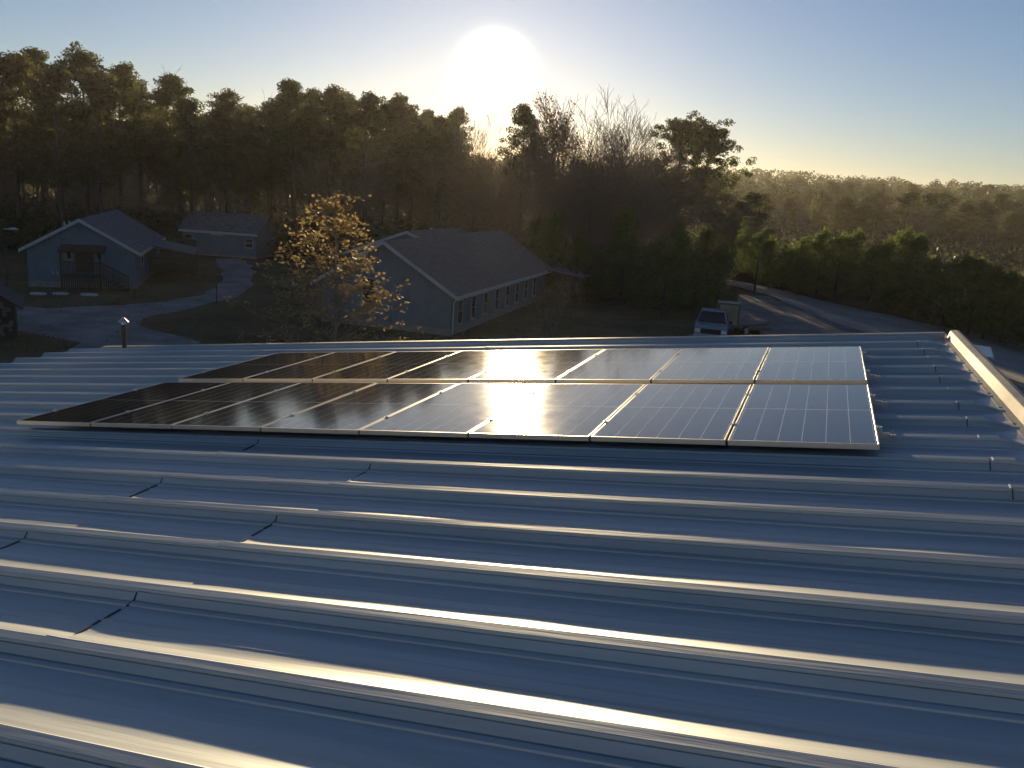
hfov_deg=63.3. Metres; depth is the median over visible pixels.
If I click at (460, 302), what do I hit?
window
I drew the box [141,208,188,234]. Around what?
shrub
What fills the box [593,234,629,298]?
young pine
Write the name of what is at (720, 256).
young pine
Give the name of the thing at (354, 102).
pine tree
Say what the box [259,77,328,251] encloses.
pine tree
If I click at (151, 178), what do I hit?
pine tree
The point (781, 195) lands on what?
pine tree
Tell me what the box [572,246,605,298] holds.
young pine
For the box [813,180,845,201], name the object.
pine tree
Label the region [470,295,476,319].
window
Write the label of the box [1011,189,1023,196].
pine tree
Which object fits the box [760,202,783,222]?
bare tree
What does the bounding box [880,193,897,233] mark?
pine tree
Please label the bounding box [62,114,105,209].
pine tree
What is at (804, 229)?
bare tree
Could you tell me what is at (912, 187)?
pine tree
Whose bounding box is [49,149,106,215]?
bare tree
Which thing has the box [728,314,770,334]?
flat trailer
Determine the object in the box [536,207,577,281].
young pine
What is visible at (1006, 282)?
young pine
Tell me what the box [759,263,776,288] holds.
young pine
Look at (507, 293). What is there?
window
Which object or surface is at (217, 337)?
grass tufts
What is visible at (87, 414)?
solar panel
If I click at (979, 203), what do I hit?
pine tree
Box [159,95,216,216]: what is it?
pine tree
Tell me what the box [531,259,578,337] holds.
leafy tree
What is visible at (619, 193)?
leafy tree
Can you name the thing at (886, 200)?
pine tree
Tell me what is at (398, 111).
pine tree
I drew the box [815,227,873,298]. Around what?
young pine
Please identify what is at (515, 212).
bare tree
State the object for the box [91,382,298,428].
solar panel
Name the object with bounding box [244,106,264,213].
pine tree
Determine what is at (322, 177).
pine tree
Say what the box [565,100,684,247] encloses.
bare tree
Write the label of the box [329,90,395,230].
pine tree
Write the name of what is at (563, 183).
bare tree
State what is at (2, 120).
pine tree
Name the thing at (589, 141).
bare tree
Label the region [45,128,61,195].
pine tree
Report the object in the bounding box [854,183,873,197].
pine tree
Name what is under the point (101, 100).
pine tree
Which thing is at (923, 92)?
sky
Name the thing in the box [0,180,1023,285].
undergrowth
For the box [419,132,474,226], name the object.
pine tree
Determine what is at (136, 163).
pine tree
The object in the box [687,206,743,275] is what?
young pine
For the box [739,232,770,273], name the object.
young pine
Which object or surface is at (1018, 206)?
pine tree
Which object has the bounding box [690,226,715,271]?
young pine
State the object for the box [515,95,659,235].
bare tree
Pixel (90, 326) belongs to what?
gravel drive
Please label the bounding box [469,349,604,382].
solar panel
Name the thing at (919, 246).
young pine
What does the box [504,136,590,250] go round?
tree
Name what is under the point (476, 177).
leafy tree
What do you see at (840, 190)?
pine tree
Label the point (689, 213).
bare tree
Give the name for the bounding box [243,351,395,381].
solar panel
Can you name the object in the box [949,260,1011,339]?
young pine
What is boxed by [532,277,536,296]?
window
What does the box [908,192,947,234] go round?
pine tree
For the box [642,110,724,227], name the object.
pine tree
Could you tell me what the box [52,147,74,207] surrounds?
pine tree
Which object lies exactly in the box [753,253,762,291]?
utility pole
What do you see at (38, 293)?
stepping stone
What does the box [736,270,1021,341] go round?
road bank
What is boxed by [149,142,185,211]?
pine tree
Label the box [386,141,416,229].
pine tree
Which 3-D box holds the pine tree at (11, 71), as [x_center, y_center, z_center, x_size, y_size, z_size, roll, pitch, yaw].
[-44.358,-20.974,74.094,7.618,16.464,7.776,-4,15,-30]
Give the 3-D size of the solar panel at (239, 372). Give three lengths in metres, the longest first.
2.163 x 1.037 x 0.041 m
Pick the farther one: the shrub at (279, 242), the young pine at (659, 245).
the shrub at (279, 242)
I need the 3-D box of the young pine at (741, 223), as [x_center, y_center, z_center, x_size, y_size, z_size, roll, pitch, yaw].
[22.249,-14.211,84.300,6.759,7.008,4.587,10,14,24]
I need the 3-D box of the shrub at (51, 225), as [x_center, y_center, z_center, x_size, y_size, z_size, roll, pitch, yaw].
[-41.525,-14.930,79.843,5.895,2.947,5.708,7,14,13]
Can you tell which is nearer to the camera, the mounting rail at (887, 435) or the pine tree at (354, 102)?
the mounting rail at (887, 435)
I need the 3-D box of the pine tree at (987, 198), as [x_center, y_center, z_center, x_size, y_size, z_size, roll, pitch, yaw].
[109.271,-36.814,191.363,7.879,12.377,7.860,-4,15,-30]
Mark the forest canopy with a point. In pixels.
(745, 185)
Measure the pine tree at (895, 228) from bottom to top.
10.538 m
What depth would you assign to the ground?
48.99 m
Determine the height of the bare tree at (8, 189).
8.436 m
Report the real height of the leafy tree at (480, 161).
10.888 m
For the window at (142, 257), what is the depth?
53.79 m
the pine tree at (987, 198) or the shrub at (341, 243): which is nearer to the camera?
the shrub at (341, 243)
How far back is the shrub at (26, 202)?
82.59 m
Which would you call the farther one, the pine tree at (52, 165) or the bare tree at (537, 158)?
the pine tree at (52, 165)
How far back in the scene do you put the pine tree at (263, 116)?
93.60 m
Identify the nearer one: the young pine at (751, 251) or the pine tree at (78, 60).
the pine tree at (78, 60)
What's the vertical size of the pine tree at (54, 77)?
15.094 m
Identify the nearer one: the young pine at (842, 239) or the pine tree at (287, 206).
the young pine at (842, 239)
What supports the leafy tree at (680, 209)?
on the ground
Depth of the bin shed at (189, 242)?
71.85 m
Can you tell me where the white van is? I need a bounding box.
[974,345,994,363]
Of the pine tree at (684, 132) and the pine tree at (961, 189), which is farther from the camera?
the pine tree at (961, 189)
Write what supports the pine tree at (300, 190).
on the ground
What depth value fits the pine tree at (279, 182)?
109.41 m
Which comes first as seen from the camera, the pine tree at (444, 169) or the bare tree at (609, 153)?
the bare tree at (609, 153)
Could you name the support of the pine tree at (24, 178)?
on the ground
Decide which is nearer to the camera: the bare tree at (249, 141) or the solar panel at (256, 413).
the solar panel at (256, 413)
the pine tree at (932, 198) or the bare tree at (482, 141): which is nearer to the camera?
the bare tree at (482, 141)
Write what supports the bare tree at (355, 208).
on the ground
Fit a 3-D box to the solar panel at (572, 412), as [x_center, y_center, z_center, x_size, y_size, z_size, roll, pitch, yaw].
[0.507,0.225,7.756,1.037,0.041,2.163,0,11,21]
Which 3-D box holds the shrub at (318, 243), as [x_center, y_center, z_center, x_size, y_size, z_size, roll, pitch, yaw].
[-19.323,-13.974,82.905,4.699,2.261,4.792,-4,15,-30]
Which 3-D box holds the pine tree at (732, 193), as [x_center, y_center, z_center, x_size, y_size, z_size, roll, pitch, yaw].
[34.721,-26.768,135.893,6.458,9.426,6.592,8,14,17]
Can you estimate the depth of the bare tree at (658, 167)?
87.45 m
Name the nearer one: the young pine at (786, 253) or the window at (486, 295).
the window at (486, 295)
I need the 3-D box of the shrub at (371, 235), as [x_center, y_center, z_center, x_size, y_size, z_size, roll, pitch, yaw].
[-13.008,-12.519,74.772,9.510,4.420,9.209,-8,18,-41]
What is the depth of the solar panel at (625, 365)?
9.68 m
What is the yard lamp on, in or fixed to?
on the ground
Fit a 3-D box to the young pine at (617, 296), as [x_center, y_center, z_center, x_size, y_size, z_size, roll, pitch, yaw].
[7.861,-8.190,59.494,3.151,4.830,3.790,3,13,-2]
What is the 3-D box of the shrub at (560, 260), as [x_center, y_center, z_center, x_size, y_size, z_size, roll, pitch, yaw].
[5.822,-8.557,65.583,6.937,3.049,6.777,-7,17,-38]
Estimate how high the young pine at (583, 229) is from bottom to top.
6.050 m
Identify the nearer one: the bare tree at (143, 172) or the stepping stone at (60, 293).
the stepping stone at (60, 293)
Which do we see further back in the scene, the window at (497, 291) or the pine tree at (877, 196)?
the pine tree at (877, 196)
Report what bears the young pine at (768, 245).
on the ground
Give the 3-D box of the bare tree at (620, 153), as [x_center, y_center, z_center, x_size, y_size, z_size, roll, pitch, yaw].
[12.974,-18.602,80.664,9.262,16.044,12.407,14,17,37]
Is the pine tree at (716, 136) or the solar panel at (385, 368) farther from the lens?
the pine tree at (716, 136)
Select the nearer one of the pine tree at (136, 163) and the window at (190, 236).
the window at (190, 236)
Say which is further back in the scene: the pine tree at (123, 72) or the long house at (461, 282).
the pine tree at (123, 72)
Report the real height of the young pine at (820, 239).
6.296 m
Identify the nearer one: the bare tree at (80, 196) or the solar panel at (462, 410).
the solar panel at (462, 410)
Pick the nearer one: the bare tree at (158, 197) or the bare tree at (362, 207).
the bare tree at (158, 197)
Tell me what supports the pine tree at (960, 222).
on the ground
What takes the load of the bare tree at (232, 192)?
on the ground
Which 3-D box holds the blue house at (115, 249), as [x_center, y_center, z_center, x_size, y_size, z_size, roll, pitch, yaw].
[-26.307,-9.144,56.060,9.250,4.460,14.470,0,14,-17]
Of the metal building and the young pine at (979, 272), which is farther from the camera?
the young pine at (979, 272)
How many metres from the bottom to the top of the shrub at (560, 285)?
2.424 m
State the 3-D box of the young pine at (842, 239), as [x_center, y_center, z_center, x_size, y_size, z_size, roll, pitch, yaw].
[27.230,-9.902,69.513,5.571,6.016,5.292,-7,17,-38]
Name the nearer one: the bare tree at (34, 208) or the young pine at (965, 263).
the young pine at (965, 263)
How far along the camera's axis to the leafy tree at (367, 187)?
75.34 m
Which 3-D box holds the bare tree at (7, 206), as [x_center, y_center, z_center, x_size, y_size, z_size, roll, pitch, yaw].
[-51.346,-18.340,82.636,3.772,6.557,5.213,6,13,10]
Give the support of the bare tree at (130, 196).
on the ground
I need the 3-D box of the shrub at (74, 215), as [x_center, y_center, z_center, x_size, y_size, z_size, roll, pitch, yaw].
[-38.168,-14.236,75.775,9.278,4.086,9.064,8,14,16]
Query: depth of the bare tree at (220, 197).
90.51 m
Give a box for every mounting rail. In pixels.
[53,409,895,441]
[133,388,886,407]
[203,369,879,380]
[255,351,874,361]
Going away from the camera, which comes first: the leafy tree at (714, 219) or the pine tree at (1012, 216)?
the leafy tree at (714, 219)
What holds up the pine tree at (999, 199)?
on the ground
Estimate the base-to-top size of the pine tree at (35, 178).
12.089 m
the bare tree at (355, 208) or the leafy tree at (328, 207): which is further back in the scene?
the bare tree at (355, 208)
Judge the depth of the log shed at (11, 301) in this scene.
34.81 m
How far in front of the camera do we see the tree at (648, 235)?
73.43 m
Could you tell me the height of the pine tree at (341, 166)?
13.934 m
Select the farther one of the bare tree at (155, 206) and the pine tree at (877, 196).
the pine tree at (877, 196)
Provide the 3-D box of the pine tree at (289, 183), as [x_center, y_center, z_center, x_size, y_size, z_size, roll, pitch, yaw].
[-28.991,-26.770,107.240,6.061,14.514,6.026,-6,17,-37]
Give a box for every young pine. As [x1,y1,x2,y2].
[522,231,544,257]
[524,212,557,281]
[524,212,563,262]
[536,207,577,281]
[557,233,593,294]
[568,232,599,265]
[572,213,600,255]
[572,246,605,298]
[592,236,653,304]
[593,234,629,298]
[594,201,651,284]
[600,235,641,301]
[606,244,643,304]
[624,234,679,308]
[630,245,695,315]
[654,223,697,284]
[656,249,697,305]
[673,248,721,315]
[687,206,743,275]
[689,271,717,314]
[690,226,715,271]
[694,241,738,308]
[706,218,748,274]
[728,209,763,277]
[734,225,763,272]
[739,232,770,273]
[745,235,783,282]
[749,225,784,272]
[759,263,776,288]
[761,244,799,290]
[772,233,828,293]
[791,225,841,295]
[800,229,865,296]
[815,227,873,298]
[822,268,842,299]
[838,242,893,303]
[850,235,904,304]
[862,225,932,312]
[872,230,944,316]
[899,253,955,319]
[923,251,995,329]
[936,254,999,333]
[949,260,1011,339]
[967,266,1023,342]
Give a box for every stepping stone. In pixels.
[30,292,46,294]
[52,292,68,294]
[81,293,98,295]
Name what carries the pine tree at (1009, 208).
on the ground
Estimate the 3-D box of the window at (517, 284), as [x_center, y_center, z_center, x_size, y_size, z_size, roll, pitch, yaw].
[0.336,-5.799,52.856,0.078,1.310,0.820,8,14,16]
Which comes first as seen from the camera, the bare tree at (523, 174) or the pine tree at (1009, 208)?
the bare tree at (523, 174)
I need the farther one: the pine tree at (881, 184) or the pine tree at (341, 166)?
the pine tree at (881, 184)
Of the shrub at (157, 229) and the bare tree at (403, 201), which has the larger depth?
the bare tree at (403, 201)
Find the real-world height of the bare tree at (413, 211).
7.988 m
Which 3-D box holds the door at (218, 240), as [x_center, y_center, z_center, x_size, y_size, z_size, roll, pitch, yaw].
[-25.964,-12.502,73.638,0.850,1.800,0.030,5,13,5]
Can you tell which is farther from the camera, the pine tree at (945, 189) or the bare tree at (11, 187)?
the pine tree at (945, 189)
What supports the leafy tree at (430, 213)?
on the ground
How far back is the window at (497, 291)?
49.04 m
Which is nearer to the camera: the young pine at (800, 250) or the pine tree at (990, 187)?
the young pine at (800, 250)
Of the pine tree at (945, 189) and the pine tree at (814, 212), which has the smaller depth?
the pine tree at (814, 212)
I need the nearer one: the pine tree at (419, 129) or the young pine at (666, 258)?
the young pine at (666, 258)
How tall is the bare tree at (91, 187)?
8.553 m
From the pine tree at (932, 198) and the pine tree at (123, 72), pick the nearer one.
the pine tree at (123, 72)
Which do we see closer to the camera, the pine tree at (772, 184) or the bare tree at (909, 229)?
the bare tree at (909, 229)
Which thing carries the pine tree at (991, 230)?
on the ground
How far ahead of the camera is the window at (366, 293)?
43.12 m
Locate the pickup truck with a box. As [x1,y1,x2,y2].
[692,308,731,335]
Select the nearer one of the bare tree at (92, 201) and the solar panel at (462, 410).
the solar panel at (462, 410)
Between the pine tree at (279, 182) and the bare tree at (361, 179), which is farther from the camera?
the pine tree at (279, 182)
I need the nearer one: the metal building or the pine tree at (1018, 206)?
the metal building
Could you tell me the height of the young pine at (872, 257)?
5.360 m
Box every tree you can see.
[0,51,54,239]
[0,98,16,163]
[0,105,23,201]
[0,127,46,213]
[0,164,23,199]
[0,177,22,207]
[0,184,26,219]
[1,45,75,234]
[6,120,60,206]
[7,63,95,226]
[27,188,64,226]
[37,159,143,212]
[38,41,132,216]
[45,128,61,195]
[45,172,131,217]
[48,155,118,206]
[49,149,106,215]
[51,180,105,217]
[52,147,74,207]
[62,67,132,212]
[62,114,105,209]
[87,61,160,209]
[88,159,125,204]
[92,173,145,208]
[101,79,173,210]
[104,66,197,204]
[107,163,187,228]
[111,178,137,212]
[115,180,174,225]
[117,112,164,207]
[125,187,169,215]
[144,72,208,224]
[144,102,167,204]
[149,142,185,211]
[150,117,174,200]
[155,123,193,176]
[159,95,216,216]
[184,110,229,211]
[192,88,255,211]
[196,173,261,212]
[198,172,269,213]
[199,86,273,212]
[210,113,242,210]
[221,110,264,214]
[223,190,423,343]
[238,103,254,199]
[243,101,291,219]
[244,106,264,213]
[255,169,325,226]
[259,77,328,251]
[264,114,305,220]
[267,143,303,217]
[269,139,295,218]
[277,188,345,230]
[278,167,340,217]
[281,87,339,232]
[286,127,330,242]
[300,83,362,235]
[305,131,332,219]
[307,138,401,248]
[311,182,376,238]
[312,91,364,217]
[323,123,366,221]
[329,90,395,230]
[330,162,395,220]
[344,182,380,221]
[353,96,415,234]
[367,92,420,231]
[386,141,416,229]
[387,177,425,229]
[387,189,430,225]
[399,195,430,226]
[402,150,489,229]
[403,110,431,230]
[406,121,432,229]
[414,114,465,228]
[416,151,505,229]
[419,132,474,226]
[420,108,434,222]
[436,111,515,231]
[439,151,542,231]
[441,106,505,227]
[442,158,499,229]
[446,106,473,212]
[466,148,534,238]
[467,139,523,227]
[475,167,536,208]
[481,142,562,211]
[495,102,540,241]
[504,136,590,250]
[506,104,614,261]
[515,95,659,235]
[517,89,611,231]
[527,93,630,232]
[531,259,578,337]
[535,149,603,217]
[541,84,689,242]
[542,157,631,234]
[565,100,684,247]
[565,150,665,238]
[587,105,694,229]
[591,155,666,245]
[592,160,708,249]
[597,150,671,236]
[608,113,687,244]
[628,166,695,249]
[632,140,700,242]
[635,161,748,258]
[640,144,725,246]
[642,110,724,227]
[644,173,769,264]
[675,116,756,249]
[683,173,739,257]
[703,217,783,241]
[713,191,737,209]
[718,193,739,211]
[722,200,759,264]
[741,192,771,261]
[753,193,775,232]
[756,192,776,220]
[759,181,778,196]
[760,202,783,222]
[766,197,823,240]
[773,196,803,239]
[774,191,792,228]
[790,177,808,215]
[796,187,815,222]
[796,194,810,222]
[797,193,815,231]
[803,195,826,232]
[805,198,828,232]
[807,190,833,231]
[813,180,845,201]
[813,195,836,229]
[821,196,864,236]
[830,201,865,232]
[831,186,849,222]
[838,180,863,195]
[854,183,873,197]
[858,196,873,218]
[863,191,891,244]
[873,181,891,193]
[875,196,894,241]
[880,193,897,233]
[883,192,953,232]
[886,191,928,236]
[890,202,909,234]
[896,183,922,230]
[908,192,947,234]
[927,190,958,238]
[928,187,942,192]
[938,186,956,196]
[945,202,984,258]
[947,199,961,239]
[951,210,1022,255]
[952,186,968,194]
[952,199,972,243]
[953,188,970,195]
[954,206,971,249]
[967,198,995,254]
[973,187,987,199]
[975,197,993,248]
[975,209,1002,251]
[983,184,1000,193]
[990,192,1010,252]
[993,210,1023,255]
[997,200,1017,254]
[999,191,1023,250]
[1006,197,1023,250]
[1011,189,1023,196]
[1011,201,1023,253]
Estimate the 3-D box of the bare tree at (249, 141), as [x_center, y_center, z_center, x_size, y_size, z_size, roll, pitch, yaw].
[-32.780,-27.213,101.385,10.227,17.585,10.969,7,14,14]
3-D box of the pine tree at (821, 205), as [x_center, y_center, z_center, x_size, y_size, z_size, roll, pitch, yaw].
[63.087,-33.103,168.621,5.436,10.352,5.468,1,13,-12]
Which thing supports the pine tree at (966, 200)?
on the ground
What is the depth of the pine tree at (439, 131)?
87.60 m
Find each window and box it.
[65,253,71,259]
[95,254,102,260]
[141,245,143,265]
[184,233,192,238]
[245,238,253,248]
[360,277,377,304]
[456,299,463,325]
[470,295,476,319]
[482,291,488,315]
[494,288,499,310]
[505,285,509,307]
[514,282,519,303]
[524,279,528,299]
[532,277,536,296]
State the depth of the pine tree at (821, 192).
193.31 m
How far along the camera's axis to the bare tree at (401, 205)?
105.93 m
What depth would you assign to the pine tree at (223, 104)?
80.40 m
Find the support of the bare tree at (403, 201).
on the ground
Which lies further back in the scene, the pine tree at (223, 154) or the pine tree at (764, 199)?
the pine tree at (764, 199)
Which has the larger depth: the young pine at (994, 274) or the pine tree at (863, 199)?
the pine tree at (863, 199)
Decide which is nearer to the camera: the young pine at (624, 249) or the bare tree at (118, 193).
the young pine at (624, 249)
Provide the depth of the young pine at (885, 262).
64.68 m
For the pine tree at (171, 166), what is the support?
on the ground
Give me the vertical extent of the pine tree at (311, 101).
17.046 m
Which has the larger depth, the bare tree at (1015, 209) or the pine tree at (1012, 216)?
the bare tree at (1015, 209)
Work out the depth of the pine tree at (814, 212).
182.64 m
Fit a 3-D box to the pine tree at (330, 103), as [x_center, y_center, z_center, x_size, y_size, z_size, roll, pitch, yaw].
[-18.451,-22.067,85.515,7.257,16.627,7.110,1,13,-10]
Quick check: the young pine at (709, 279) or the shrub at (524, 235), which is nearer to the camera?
the young pine at (709, 279)
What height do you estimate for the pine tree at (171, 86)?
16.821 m
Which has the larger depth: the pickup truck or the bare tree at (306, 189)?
the bare tree at (306, 189)
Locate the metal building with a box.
[0,330,1023,767]
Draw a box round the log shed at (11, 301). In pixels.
[0,283,23,339]
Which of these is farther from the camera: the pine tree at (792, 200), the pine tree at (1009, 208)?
the pine tree at (1009, 208)
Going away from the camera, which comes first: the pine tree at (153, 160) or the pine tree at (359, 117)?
the pine tree at (359, 117)
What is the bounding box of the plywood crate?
[717,300,740,326]
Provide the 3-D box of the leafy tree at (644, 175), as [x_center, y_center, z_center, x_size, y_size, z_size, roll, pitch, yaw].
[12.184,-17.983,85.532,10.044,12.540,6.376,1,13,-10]
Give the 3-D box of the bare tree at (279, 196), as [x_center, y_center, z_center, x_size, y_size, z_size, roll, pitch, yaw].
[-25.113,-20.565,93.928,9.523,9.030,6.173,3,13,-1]
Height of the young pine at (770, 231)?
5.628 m
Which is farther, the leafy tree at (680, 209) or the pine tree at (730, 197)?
the pine tree at (730, 197)
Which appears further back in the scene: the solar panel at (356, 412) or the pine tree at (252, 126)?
the pine tree at (252, 126)
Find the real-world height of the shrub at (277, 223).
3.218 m
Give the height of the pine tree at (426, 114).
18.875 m
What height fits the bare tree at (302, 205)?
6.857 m
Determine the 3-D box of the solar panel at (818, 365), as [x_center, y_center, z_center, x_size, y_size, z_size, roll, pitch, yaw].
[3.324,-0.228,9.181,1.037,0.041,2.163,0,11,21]
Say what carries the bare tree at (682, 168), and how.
on the ground
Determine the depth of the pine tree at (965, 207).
142.79 m
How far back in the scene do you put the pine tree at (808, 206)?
187.65 m
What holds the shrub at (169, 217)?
on the ground
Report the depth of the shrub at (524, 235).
77.45 m
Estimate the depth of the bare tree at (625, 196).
88.94 m
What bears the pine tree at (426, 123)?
on the ground
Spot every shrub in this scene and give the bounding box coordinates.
[0,201,29,238]
[3,205,44,239]
[7,197,97,229]
[16,223,52,245]
[27,204,136,228]
[43,216,81,227]
[128,209,181,236]
[136,218,172,236]
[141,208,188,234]
[266,227,318,258]
[272,221,294,245]
[275,219,312,244]
[292,231,339,253]
[311,215,372,243]
[311,222,396,260]
[332,217,420,254]
[333,232,364,257]
[516,234,563,260]
[538,254,607,292]
[541,257,634,303]
[545,265,591,297]
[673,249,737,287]
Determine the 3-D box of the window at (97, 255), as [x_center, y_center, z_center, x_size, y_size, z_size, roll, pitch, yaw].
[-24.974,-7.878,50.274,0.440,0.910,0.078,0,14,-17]
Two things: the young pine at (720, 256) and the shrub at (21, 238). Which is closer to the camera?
the young pine at (720, 256)
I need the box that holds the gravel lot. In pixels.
[686,295,1023,393]
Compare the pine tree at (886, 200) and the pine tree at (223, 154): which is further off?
the pine tree at (886, 200)
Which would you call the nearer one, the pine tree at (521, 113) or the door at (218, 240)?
the door at (218, 240)
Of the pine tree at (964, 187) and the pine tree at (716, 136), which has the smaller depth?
the pine tree at (716, 136)
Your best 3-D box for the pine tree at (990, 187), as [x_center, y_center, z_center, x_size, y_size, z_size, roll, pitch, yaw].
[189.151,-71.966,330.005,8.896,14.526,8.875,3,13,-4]
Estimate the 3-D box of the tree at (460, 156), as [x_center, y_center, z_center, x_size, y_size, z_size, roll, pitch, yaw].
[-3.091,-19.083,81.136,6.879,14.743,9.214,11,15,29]
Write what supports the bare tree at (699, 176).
on the ground
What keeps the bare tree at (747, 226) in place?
on the ground
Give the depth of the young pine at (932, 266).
59.47 m
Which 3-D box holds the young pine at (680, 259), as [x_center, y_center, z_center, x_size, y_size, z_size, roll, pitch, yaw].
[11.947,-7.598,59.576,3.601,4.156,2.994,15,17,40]
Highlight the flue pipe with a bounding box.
[118,317,128,347]
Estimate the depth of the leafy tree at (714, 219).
73.68 m
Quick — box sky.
[0,0,1023,191]
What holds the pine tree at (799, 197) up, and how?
on the ground
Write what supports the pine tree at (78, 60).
on the ground
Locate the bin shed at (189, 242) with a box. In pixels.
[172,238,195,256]
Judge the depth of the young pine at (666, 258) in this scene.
53.80 m
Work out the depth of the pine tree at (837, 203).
150.20 m
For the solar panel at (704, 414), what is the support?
attached to the mounting rail at (887, 435)
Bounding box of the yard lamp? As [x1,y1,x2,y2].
[2,227,18,287]
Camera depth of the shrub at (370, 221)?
87.09 m
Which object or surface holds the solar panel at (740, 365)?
attached to the mounting rail at (872, 376)
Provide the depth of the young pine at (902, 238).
62.62 m
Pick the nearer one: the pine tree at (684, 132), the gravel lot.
the gravel lot
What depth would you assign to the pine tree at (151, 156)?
86.83 m
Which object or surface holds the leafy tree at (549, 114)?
on the ground
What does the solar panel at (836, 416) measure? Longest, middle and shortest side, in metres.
2.163 x 1.037 x 0.041 m
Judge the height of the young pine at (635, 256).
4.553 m
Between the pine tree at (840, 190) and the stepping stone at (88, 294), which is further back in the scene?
the pine tree at (840, 190)
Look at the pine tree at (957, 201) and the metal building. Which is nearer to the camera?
the metal building
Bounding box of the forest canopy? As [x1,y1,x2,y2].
[103,124,1023,209]
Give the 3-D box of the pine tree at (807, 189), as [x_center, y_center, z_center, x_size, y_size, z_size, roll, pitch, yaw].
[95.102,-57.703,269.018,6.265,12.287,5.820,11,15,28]
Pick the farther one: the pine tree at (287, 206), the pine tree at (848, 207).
the pine tree at (848, 207)
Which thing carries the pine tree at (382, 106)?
on the ground
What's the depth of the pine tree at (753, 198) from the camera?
102.32 m
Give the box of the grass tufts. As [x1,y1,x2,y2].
[0,255,929,351]
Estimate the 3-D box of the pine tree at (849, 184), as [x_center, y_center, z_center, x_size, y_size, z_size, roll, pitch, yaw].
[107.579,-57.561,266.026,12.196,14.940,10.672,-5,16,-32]
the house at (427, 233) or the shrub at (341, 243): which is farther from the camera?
the shrub at (341, 243)
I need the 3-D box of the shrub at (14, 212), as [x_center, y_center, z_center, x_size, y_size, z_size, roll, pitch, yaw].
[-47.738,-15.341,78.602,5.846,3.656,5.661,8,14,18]
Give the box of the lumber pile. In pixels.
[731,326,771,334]
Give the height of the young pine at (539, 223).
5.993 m
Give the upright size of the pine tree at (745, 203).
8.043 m
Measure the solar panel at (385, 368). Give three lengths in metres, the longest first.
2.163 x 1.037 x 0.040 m
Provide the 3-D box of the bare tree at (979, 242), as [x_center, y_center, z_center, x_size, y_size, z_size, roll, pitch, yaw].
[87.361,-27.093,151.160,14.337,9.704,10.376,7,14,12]
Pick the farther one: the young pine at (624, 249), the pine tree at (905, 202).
the pine tree at (905, 202)
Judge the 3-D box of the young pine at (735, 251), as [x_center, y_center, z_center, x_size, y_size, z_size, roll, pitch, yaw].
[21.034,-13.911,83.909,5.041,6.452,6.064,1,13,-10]
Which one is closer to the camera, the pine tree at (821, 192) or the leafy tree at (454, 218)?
the leafy tree at (454, 218)
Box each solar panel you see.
[17,382,229,426]
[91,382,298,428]
[172,383,376,430]
[179,352,334,381]
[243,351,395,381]
[261,383,458,434]
[313,351,459,381]
[360,383,547,437]
[388,350,529,382]
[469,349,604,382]
[469,384,644,440]
[556,348,683,382]
[591,384,751,444]
[652,347,768,383]
[728,384,879,449]
[756,346,867,383]
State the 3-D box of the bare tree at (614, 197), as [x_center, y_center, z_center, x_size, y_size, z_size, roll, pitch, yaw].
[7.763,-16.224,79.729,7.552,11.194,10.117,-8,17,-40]
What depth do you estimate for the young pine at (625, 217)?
61.73 m
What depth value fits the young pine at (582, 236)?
72.08 m
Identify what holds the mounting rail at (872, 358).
attached to the metal building
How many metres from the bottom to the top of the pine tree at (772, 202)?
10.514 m
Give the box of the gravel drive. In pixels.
[17,259,257,351]
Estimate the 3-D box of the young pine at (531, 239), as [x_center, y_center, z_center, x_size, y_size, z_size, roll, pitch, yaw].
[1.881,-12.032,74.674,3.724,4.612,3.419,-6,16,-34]
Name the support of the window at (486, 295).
in the long house at (461, 282)
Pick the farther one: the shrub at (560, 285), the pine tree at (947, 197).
the pine tree at (947, 197)
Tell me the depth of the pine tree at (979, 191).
301.38 m
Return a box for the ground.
[0,166,1023,384]
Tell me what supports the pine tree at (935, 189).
on the ground
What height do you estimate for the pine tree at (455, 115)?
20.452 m
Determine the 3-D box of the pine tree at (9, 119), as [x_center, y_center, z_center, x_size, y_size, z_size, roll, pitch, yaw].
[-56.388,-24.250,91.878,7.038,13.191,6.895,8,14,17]
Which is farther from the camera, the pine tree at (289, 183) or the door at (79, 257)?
the pine tree at (289, 183)
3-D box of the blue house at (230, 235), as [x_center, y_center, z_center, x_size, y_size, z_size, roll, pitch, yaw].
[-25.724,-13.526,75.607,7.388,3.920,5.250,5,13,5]
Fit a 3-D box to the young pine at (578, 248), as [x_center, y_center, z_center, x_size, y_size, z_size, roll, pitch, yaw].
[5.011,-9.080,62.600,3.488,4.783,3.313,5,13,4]
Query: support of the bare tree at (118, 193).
on the ground
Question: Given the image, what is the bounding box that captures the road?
[723,280,1023,382]
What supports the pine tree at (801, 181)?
on the ground
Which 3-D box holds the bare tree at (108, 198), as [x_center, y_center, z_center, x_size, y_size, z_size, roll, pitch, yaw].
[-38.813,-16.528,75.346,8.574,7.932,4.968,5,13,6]
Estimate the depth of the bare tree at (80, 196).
81.52 m
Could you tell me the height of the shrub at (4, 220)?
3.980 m
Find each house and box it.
[18,209,198,291]
[178,211,278,258]
[310,230,592,335]
[342,227,472,258]
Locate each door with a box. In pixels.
[75,253,93,272]
[214,234,223,252]
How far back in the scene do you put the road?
57.76 m
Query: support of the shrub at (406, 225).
on the ground
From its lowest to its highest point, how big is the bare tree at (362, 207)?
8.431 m
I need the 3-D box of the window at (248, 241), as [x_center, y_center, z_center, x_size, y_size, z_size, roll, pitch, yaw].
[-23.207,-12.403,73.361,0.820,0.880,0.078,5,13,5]
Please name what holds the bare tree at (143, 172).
on the ground
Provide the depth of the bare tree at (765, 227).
109.39 m
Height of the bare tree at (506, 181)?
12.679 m

